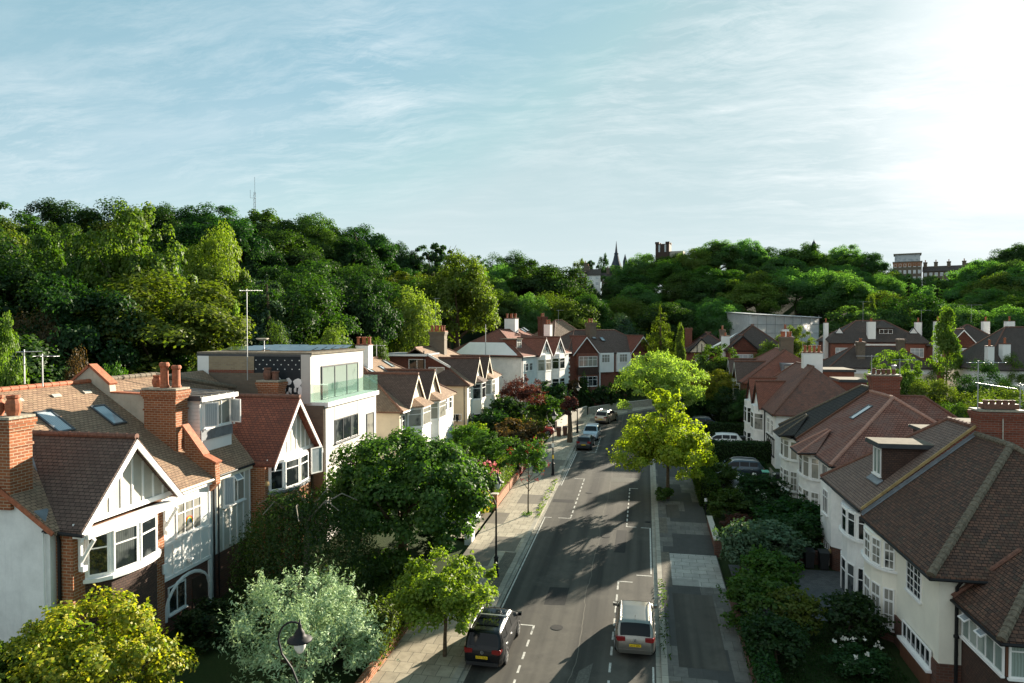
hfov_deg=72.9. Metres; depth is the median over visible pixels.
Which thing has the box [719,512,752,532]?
garden shrub
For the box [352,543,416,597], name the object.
garden shrub
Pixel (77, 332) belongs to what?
woodland tree
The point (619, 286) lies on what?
woodland tree
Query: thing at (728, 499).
garden shrub
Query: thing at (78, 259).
woodland tree
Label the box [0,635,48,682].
laurel shrub
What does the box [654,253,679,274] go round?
woodland tree
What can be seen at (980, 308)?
woodland tree
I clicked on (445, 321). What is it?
woodland tree
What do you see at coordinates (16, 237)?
woodland tree
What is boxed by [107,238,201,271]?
woodland tree
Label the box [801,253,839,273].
woodland tree
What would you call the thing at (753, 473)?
rose blooms
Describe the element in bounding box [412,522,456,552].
garden shrub
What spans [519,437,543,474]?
garden wall
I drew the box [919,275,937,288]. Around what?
woodland tree
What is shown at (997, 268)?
woodland tree
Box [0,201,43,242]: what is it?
woodland tree
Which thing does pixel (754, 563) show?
garden shrub
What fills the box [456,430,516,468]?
garden shrub
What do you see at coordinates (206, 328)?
woodland tree
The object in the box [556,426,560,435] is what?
wheelie bin
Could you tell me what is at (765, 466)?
garden shrub
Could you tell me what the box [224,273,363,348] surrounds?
woodland tree
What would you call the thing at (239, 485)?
window
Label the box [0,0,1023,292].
sky
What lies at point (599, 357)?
semi detached house
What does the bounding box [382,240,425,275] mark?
woodland tree
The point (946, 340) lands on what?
ginkgo tree
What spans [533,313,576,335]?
hipped house
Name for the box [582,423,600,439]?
parked car
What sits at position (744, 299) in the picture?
woodland tree
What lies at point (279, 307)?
cedar tree
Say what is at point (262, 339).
satellite dish
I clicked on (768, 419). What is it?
window
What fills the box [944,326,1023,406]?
detached house
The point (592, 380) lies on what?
window
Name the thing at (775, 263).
woodland tree
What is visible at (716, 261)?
woodland tree
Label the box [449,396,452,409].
window
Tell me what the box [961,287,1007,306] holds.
woodland tree
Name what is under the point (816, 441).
semi detached house
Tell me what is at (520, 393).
copper tree
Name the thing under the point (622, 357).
window
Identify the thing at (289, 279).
woodland tree
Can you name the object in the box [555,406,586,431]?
garden wall
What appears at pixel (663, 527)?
sett crossing
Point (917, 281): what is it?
woodland tree
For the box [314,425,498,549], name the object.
maple tree
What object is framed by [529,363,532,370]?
window
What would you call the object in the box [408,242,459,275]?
pine tree
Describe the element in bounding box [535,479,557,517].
weeds
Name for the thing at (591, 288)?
woodland tree
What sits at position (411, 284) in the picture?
woodland tree
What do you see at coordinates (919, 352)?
window
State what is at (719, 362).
garden tree
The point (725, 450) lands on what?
hedge
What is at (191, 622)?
garden shrub
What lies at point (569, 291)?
woodland tree
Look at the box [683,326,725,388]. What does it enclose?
detached house
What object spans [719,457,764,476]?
parked car
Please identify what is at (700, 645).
tarmac patch
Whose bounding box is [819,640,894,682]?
garden shrub
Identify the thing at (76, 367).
garden shrub
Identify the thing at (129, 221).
ash tree
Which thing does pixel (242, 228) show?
woodland tree
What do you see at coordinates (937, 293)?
conifer tree
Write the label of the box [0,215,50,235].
woodland tree
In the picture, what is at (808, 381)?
semi detached house
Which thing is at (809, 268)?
woodland tree
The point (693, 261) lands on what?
woodland tree
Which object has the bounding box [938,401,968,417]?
garden tree
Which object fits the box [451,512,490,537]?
driveway
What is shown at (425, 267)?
woodland tree
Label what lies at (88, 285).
woodland tree
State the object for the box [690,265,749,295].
woodland tree
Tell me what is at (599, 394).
garden shrub
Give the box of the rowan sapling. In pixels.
[506,436,549,512]
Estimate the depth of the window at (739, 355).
113.87 m
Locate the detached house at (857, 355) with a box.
[823,338,936,393]
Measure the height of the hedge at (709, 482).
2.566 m
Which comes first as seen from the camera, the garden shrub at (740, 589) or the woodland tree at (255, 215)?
the garden shrub at (740, 589)
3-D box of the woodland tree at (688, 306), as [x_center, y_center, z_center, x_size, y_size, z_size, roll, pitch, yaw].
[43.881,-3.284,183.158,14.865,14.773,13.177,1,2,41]
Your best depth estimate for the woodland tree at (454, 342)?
138.84 m
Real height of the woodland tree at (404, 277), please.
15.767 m
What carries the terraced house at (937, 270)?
on the ground at (215, 666)
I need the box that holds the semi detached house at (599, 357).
[561,318,656,396]
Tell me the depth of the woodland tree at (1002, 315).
151.92 m
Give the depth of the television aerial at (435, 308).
86.47 m
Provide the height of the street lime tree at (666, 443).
9.274 m
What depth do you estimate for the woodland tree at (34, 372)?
43.45 m
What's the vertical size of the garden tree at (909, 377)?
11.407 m
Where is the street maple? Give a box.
[384,541,498,656]
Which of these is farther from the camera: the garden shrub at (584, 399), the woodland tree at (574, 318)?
the woodland tree at (574, 318)
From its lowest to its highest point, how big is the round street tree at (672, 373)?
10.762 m
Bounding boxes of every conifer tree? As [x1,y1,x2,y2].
[868,292,875,317]
[902,275,913,302]
[932,278,944,303]
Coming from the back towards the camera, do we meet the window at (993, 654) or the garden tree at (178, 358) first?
the garden tree at (178, 358)
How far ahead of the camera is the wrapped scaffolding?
160.46 m
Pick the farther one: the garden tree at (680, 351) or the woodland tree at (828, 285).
the woodland tree at (828, 285)
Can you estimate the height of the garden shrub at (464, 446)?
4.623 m
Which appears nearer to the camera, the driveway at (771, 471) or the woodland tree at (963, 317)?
the driveway at (771, 471)
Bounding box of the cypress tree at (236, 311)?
[232,299,240,346]
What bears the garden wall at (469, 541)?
on the ground at (215, 666)
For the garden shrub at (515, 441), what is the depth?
65.90 m
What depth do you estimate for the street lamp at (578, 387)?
85.66 m
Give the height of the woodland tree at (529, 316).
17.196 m
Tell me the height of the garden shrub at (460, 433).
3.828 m
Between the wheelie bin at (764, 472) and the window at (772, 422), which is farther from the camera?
the window at (772, 422)
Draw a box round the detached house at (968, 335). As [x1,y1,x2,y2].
[925,316,1014,382]
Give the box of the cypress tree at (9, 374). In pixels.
[0,310,29,386]
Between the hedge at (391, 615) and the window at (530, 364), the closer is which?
the hedge at (391, 615)
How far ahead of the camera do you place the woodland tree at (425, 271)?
152.67 m
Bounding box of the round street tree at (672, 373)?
[611,348,709,421]
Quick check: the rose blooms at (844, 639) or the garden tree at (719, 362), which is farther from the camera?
the garden tree at (719, 362)
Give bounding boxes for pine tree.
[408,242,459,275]
[580,260,600,285]
[597,252,610,286]
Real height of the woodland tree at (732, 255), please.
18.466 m
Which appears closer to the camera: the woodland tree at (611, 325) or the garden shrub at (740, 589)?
the garden shrub at (740, 589)
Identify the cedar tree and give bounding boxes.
[228,274,294,346]
[634,305,691,388]
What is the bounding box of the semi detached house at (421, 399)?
[355,337,456,459]
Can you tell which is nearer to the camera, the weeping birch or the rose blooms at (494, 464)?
the weeping birch
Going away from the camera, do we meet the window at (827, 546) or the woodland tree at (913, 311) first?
the window at (827, 546)
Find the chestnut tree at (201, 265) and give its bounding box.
[181,220,250,347]
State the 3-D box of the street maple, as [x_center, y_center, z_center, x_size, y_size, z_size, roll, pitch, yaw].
[-2.811,11.844,30.937,5.390,5.072,4.671,-1,1,-28]
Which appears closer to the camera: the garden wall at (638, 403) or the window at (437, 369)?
the window at (437, 369)
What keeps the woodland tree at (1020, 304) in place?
on the ground at (215, 666)
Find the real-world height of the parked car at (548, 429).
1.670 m
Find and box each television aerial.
[16,350,42,383]
[32,354,56,386]
[239,289,261,379]
[434,298,439,323]
[966,361,1016,408]
[1019,383,1020,408]
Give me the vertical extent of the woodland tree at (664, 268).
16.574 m
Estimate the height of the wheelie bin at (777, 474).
1.105 m
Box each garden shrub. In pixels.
[63,344,88,380]
[103,361,128,375]
[170,596,251,653]
[265,319,288,344]
[282,596,370,660]
[338,507,392,540]
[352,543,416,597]
[366,335,389,360]
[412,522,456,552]
[447,425,488,456]
[450,440,488,496]
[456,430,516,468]
[462,421,489,448]
[468,408,510,439]
[479,490,493,513]
[482,394,529,428]
[485,435,528,463]
[488,417,543,450]
[519,415,549,441]
[525,394,562,425]
[526,380,572,410]
[565,378,590,397]
[571,371,593,411]
[588,385,618,404]
[608,372,639,401]
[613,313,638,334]
[639,373,675,393]
[678,402,707,416]
[682,398,713,423]
[705,385,743,422]
[705,486,757,521]
[707,461,741,488]
[712,518,770,573]
[716,571,793,630]
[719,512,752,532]
[726,517,824,567]
[727,388,746,422]
[729,495,780,522]
[732,543,804,589]
[733,472,794,500]
[737,608,814,669]
[749,497,825,549]
[759,461,769,470]
[761,583,827,635]
[779,493,809,512]
[819,589,900,645]
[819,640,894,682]
[998,351,1023,385]
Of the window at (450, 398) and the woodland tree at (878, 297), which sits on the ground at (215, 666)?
the woodland tree at (878, 297)
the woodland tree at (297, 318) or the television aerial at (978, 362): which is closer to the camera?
the television aerial at (978, 362)
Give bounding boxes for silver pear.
[212,554,400,682]
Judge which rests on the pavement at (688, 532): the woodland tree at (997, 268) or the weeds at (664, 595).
the weeds at (664, 595)
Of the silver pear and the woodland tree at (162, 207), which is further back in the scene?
the woodland tree at (162, 207)
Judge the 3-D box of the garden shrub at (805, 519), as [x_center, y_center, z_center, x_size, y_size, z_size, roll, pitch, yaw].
[17.932,11.904,44.714,6.008,3.417,5.910,0,1,3]
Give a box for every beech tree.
[508,258,598,300]
[571,293,614,329]
[572,258,587,283]
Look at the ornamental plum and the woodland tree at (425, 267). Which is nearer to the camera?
the ornamental plum
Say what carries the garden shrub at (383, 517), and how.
on the ground at (215, 666)
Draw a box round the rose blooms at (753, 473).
[735,472,788,500]
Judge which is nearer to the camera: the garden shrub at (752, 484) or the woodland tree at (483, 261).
the garden shrub at (752, 484)
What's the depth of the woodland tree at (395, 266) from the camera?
134.67 m
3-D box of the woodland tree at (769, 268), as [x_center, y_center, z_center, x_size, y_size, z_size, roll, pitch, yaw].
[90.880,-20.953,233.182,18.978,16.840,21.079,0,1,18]
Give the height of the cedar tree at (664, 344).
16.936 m
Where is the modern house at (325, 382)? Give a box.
[196,344,378,540]
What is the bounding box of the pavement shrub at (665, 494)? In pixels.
[655,486,673,500]
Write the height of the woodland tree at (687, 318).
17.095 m
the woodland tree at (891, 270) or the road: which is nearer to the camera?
the road
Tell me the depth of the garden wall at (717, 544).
44.92 m
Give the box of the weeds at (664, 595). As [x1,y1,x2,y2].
[657,579,670,659]
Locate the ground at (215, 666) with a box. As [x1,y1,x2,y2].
[131,296,942,682]
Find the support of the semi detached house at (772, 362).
on the ground at (215, 666)
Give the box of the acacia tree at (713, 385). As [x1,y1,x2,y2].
[690,369,740,418]
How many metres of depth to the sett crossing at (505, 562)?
41.38 m
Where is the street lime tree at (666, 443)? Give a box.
[605,388,718,498]
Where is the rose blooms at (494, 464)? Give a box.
[478,460,501,476]
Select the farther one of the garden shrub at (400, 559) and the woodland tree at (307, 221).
the woodland tree at (307, 221)
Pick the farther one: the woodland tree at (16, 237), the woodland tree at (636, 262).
the woodland tree at (636, 262)
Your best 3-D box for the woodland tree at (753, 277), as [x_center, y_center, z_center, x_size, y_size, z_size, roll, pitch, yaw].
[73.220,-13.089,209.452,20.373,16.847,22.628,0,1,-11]
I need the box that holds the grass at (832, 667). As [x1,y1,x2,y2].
[745,616,911,682]
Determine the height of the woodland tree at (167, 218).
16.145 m
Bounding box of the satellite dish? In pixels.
[256,338,268,350]
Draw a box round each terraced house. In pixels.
[571,261,586,287]
[586,264,600,294]
[601,266,617,292]
[922,258,966,285]
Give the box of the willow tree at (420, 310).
[385,284,442,352]
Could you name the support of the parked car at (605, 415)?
on the road
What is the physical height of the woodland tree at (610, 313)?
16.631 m
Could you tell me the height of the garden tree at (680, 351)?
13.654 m
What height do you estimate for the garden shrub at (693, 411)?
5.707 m
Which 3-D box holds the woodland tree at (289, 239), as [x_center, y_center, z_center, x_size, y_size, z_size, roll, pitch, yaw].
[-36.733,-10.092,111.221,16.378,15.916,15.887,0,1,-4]
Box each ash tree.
[14,224,93,313]
[69,200,200,316]
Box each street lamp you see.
[277,619,312,682]
[486,472,503,576]
[546,409,557,475]
[572,383,580,432]
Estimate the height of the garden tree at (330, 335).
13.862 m
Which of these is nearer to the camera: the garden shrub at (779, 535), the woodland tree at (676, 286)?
the garden shrub at (779, 535)
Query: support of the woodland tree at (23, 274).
on the ground at (215, 666)
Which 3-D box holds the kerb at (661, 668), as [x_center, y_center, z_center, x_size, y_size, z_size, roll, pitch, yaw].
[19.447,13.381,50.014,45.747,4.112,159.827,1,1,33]
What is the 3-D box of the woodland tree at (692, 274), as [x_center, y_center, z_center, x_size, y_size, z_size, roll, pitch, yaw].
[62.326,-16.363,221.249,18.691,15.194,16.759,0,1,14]
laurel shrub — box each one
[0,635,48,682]
[21,611,99,682]
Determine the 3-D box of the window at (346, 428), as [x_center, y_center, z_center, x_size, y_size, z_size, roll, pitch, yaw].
[-10.877,5.732,45.810,0.140,1.570,3.700,0,1,11]
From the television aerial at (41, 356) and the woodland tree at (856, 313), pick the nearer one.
the television aerial at (41, 356)
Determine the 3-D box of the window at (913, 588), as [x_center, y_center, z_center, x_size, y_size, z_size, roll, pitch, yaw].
[17.391,10.379,30.064,0.140,1.370,1.750,0,1,11]
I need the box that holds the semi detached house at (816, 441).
[773,365,957,505]
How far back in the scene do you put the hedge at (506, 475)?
58.34 m
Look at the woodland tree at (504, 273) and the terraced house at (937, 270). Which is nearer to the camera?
the woodland tree at (504, 273)
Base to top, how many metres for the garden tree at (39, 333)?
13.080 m
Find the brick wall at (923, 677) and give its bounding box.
[900,642,930,682]
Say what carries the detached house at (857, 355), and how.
on the ground at (215, 666)
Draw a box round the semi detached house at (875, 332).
[816,318,928,359]
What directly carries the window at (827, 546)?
in the semi detached house at (853, 490)
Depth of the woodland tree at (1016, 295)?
180.29 m
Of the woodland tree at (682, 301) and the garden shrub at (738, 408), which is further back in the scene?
the woodland tree at (682, 301)
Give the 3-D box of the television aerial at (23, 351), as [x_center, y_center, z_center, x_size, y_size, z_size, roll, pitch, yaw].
[-20.791,1.078,29.877,0.374,1.473,1.000,1,1,32]
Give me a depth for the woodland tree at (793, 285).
203.07 m
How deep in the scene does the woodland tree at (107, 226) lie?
97.36 m
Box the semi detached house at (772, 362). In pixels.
[726,331,800,422]
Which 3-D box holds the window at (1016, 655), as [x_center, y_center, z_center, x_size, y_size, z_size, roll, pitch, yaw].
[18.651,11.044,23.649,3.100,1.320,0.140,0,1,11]
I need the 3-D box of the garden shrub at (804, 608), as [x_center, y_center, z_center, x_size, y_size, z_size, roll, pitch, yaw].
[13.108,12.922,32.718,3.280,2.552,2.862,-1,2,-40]
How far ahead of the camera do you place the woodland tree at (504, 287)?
169.09 m
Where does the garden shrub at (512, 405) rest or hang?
on the ground at (215, 666)
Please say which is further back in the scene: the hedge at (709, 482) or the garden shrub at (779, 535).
the hedge at (709, 482)
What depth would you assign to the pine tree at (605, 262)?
280.17 m
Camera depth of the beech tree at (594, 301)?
164.94 m
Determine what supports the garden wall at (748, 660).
on the ground at (215, 666)
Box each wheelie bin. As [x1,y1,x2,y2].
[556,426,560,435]
[562,426,567,434]
[761,470,769,482]
[772,472,779,479]
[804,547,815,567]
[817,548,830,569]
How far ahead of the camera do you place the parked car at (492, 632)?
30.16 m
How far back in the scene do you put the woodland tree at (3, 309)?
51.24 m
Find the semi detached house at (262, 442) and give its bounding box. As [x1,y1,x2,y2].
[111,367,322,601]
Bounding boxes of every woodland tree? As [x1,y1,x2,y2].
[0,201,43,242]
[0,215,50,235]
[0,226,29,251]
[0,228,32,259]
[0,229,84,298]
[0,255,92,363]
[0,269,37,329]
[0,271,153,373]
[0,318,81,383]
[1,249,108,291]
[9,197,96,243]
[20,221,84,251]
[49,196,162,241]
[58,237,119,263]
[60,269,160,321]
[61,218,138,243]
[61,269,256,374]
[73,231,185,292]
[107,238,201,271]
[129,207,198,251]
[140,201,195,234]
[151,294,229,348]
[155,218,275,265]
[160,244,227,299]
[173,201,256,238]
[180,213,252,240]
[219,276,290,341]
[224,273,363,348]
[229,241,289,280]
[239,208,305,237]
[246,228,322,265]
[247,217,305,253]
[250,258,351,313]
[261,269,354,344]
[265,250,345,285]
[293,212,347,248]
[295,226,343,263]
[321,269,404,345]
[322,235,381,269]
[334,263,401,342]
[335,263,402,343]
[342,223,401,277]
[344,290,425,342]
[357,238,387,270]
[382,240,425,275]
[383,263,420,285]
[385,271,435,346]
[394,275,444,324]
[416,260,444,276]
[421,267,460,278]
[439,303,494,349]
[445,322,484,348]
[457,255,494,273]
[481,264,525,299]
[483,249,531,279]
[484,274,515,330]
[484,288,523,331]
[501,291,552,333]
[507,274,534,298]
[529,290,600,329]
[552,286,581,299]
[576,300,613,322]
[585,283,601,300]
[599,282,616,300]
[600,265,647,290]
[602,318,642,334]
[606,272,659,299]
[607,295,648,330]
[615,282,661,310]
[622,253,655,275]
[629,301,703,352]
[634,283,669,306]
[639,256,689,278]
[646,258,693,303]
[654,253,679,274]
[660,271,702,303]
[662,299,693,305]
[666,302,698,334]
[671,248,713,272]
[681,280,731,305]
[686,267,727,277]
[686,299,739,339]
[688,243,743,270]
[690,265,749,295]
[694,239,748,272]
[695,296,744,330]
[716,279,781,315]
[728,263,765,283]
[733,270,789,312]
[736,238,767,264]
[740,260,763,272]
[753,255,806,284]
[755,254,808,282]
[757,246,796,265]
[764,266,830,315]
[779,243,834,296]
[793,270,876,319]
[797,265,828,282]
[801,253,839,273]
[803,271,861,320]
[819,305,909,335]
[827,244,863,261]
[827,264,871,284]
[834,256,878,283]
[844,290,917,320]
[851,252,892,278]
[866,272,906,297]
[867,269,903,293]
[877,292,975,339]
[888,267,901,278]
[898,273,922,293]
[900,282,937,296]
[909,303,964,334]
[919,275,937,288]
[921,278,953,292]
[928,281,972,302]
[928,308,996,341]
[935,282,957,292]
[935,299,983,307]
[944,258,1005,289]
[956,304,994,321]
[957,271,1023,299]
[958,258,1009,271]
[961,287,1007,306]
[974,304,1023,333]
[981,259,1023,282]
[982,294,1023,314]
[986,242,1023,267]
[988,263,1023,293]
[996,289,1023,308]
[1008,300,1023,314]
[1012,254,1023,263]
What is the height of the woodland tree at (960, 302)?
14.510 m
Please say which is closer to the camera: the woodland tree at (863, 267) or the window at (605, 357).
the window at (605, 357)
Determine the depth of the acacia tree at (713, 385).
93.25 m
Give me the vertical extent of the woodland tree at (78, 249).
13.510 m
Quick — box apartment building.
[892,253,922,291]
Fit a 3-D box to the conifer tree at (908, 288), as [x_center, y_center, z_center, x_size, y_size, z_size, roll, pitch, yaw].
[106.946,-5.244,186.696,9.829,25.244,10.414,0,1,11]
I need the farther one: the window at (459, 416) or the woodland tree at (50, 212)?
the woodland tree at (50, 212)
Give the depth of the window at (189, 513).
32.34 m
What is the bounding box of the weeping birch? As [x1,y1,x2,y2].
[225,484,383,644]
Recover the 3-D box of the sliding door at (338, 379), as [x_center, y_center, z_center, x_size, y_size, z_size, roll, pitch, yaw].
[-11.608,2.619,47.053,0.070,2.200,5.700,0,1,11]
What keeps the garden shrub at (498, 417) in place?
on the ground at (215, 666)
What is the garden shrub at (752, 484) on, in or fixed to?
on the ground at (215, 666)
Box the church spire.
[611,242,621,273]
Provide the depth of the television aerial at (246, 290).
42.61 m
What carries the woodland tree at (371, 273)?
on the ground at (215, 666)
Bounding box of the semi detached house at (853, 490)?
[820,416,975,596]
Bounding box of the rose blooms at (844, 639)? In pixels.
[832,636,883,673]
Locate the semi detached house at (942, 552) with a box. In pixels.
[859,400,1023,682]
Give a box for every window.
[168,578,187,617]
[175,495,203,538]
[222,471,246,508]
[334,413,359,444]
[366,412,373,438]
[401,414,405,430]
[409,359,422,368]
[429,367,444,374]
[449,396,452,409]
[453,414,461,420]
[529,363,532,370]
[579,356,597,366]
[579,376,596,386]
[602,354,609,362]
[619,354,626,362]
[737,354,752,357]
[766,417,769,433]
[770,420,773,436]
[821,488,827,516]
[822,463,827,472]
[823,539,829,565]
[835,348,846,353]
[900,619,931,669]
[904,560,921,604]
[910,348,923,357]
[959,612,1004,677]
[1007,647,1023,681]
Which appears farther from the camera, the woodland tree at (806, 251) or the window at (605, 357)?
the woodland tree at (806, 251)
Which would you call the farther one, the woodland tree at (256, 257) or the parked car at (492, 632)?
the woodland tree at (256, 257)
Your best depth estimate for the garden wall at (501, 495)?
57.09 m
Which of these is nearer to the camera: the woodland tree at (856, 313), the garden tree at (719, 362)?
the garden tree at (719, 362)
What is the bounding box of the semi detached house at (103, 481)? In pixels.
[0,362,221,682]
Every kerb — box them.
[450,407,654,682]
[650,419,674,682]
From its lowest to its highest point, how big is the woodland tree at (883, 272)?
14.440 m
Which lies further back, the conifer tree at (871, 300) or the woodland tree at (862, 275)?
the woodland tree at (862, 275)
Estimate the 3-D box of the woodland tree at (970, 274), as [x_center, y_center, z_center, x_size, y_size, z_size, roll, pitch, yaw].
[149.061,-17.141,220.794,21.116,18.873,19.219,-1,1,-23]
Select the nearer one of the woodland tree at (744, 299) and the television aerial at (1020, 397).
the television aerial at (1020, 397)
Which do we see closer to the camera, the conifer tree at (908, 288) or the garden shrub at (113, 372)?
the garden shrub at (113, 372)
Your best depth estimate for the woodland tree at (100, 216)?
99.84 m
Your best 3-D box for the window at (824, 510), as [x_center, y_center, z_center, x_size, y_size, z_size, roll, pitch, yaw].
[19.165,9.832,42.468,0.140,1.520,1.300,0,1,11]
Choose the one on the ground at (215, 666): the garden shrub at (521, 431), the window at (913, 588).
the garden shrub at (521, 431)
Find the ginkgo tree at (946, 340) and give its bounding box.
[924,304,964,398]
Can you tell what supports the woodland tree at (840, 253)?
on the ground at (215, 666)
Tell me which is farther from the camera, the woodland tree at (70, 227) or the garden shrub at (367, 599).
the woodland tree at (70, 227)
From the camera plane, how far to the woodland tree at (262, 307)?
75.70 m
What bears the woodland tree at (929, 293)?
on the ground at (215, 666)
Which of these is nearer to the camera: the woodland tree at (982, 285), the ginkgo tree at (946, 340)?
the ginkgo tree at (946, 340)
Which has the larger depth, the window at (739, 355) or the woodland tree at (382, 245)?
the woodland tree at (382, 245)
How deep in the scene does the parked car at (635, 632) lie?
31.10 m
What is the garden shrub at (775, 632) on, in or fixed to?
on the ground at (215, 666)
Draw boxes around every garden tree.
[11,305,76,372]
[148,313,199,373]
[303,320,355,347]
[675,322,686,401]
[690,343,738,381]
[751,339,794,357]
[774,325,817,357]
[863,348,926,394]
[907,378,972,412]
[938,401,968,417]
[962,383,1023,417]
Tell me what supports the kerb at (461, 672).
on the road
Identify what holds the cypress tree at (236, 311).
on the ground at (215, 666)
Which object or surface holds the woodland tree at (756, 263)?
on the ground at (215, 666)
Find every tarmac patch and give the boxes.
[666,505,679,517]
[672,593,728,670]
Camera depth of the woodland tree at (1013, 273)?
197.80 m
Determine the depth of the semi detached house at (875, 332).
139.74 m
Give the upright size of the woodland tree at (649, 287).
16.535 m
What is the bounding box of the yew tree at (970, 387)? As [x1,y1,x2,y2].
[949,359,1023,405]
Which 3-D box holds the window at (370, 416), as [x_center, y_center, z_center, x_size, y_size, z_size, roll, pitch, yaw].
[-10.166,6.062,49.703,0.070,1.900,1.300,0,1,11]
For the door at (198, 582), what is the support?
in the semi detached house at (103, 481)
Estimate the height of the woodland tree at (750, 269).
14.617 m
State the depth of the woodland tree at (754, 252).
238.75 m
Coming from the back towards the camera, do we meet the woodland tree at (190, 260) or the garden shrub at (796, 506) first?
the woodland tree at (190, 260)
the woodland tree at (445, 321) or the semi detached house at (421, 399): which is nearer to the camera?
the semi detached house at (421, 399)
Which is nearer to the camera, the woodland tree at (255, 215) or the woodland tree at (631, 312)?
the woodland tree at (255, 215)
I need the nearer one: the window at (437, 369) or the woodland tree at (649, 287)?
the window at (437, 369)
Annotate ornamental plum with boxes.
[560,396,578,442]
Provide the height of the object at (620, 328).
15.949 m
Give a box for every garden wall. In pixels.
[355,621,412,682]
[464,521,474,544]
[491,470,518,510]
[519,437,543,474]
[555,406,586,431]
[588,399,651,413]
[707,516,721,558]
[727,588,756,682]
[795,550,818,564]
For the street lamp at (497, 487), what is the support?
on the pavement at (421, 657)
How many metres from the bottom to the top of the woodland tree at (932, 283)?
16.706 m
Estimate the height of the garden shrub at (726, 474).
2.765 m
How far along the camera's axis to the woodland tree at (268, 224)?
120.92 m
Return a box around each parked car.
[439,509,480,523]
[464,607,521,667]
[543,426,554,435]
[576,434,594,449]
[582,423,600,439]
[595,409,617,423]
[613,600,656,654]
[688,416,717,428]
[701,432,741,448]
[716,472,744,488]
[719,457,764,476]
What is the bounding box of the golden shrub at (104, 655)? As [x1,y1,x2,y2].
[0,584,199,682]
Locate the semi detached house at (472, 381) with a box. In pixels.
[387,325,501,428]
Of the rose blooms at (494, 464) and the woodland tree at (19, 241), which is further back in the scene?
the woodland tree at (19, 241)
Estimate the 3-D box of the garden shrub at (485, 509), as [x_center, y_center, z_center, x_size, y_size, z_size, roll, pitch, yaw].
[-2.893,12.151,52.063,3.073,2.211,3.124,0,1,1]
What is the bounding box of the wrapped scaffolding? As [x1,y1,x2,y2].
[725,312,820,353]
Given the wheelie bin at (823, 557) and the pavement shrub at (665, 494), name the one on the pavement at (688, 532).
the pavement shrub at (665, 494)
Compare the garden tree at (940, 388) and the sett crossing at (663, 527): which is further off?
the garden tree at (940, 388)
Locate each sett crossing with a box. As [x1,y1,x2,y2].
[478,552,515,603]
[659,518,667,532]
[661,552,672,586]
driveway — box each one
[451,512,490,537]
[727,468,781,490]
[728,565,848,621]
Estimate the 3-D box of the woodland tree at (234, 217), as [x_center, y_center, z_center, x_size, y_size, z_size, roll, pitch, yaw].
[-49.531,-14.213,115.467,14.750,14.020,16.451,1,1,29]
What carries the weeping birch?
on the ground at (215, 666)
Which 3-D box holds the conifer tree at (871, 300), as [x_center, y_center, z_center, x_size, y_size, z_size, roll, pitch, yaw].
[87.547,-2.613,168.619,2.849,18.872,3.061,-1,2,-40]
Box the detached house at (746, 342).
[711,324,788,381]
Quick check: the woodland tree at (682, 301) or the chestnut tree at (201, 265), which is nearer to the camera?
the chestnut tree at (201, 265)
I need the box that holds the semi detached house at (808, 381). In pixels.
[744,345,867,468]
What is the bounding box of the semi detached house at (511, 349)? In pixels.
[452,314,570,407]
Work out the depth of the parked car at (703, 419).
87.56 m
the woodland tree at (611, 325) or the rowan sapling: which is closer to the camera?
the rowan sapling
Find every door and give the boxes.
[192,573,205,609]
[321,362,358,399]
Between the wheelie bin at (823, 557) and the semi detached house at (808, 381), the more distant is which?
the semi detached house at (808, 381)
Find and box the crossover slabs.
[669,553,724,587]
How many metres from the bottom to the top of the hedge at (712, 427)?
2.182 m
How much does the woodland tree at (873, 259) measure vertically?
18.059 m
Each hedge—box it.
[348,557,431,668]
[481,455,517,495]
[691,457,721,509]
[703,420,743,435]
[707,438,770,463]
[738,615,783,682]
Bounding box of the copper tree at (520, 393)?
[495,374,547,417]
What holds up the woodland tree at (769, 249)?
on the ground at (215, 666)
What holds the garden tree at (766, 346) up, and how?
on the ground at (215, 666)
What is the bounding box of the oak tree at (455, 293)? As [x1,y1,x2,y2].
[414,248,501,347]
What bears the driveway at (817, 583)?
on the ground at (215, 666)
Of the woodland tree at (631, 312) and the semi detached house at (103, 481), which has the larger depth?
the woodland tree at (631, 312)
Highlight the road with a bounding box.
[463,409,679,682]
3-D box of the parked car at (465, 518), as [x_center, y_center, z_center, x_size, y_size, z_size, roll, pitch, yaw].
[-4.332,12.402,50.401,4.060,1.670,2.023,0,1,9]
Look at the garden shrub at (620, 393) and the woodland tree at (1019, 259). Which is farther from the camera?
the woodland tree at (1019, 259)
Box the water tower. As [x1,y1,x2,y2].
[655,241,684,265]
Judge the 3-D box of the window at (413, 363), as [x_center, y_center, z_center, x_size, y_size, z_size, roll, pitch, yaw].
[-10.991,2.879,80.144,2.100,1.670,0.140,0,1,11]
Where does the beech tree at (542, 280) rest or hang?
on the ground at (215, 666)
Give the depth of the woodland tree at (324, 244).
120.30 m
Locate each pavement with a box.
[369,402,684,682]
[655,416,752,682]
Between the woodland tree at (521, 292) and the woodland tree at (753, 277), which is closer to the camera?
the woodland tree at (521, 292)
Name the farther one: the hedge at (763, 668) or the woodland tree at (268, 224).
the woodland tree at (268, 224)
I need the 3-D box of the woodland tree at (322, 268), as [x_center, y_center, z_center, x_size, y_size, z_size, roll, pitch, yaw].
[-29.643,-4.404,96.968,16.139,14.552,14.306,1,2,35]
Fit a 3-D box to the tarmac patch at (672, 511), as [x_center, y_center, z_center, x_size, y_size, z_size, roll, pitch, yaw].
[12.233,12.917,52.780,0.980,0.092,3.300,0,1,11]
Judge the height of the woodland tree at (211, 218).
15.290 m
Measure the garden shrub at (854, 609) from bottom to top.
2.534 m
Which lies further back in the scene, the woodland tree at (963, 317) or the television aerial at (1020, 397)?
the woodland tree at (963, 317)

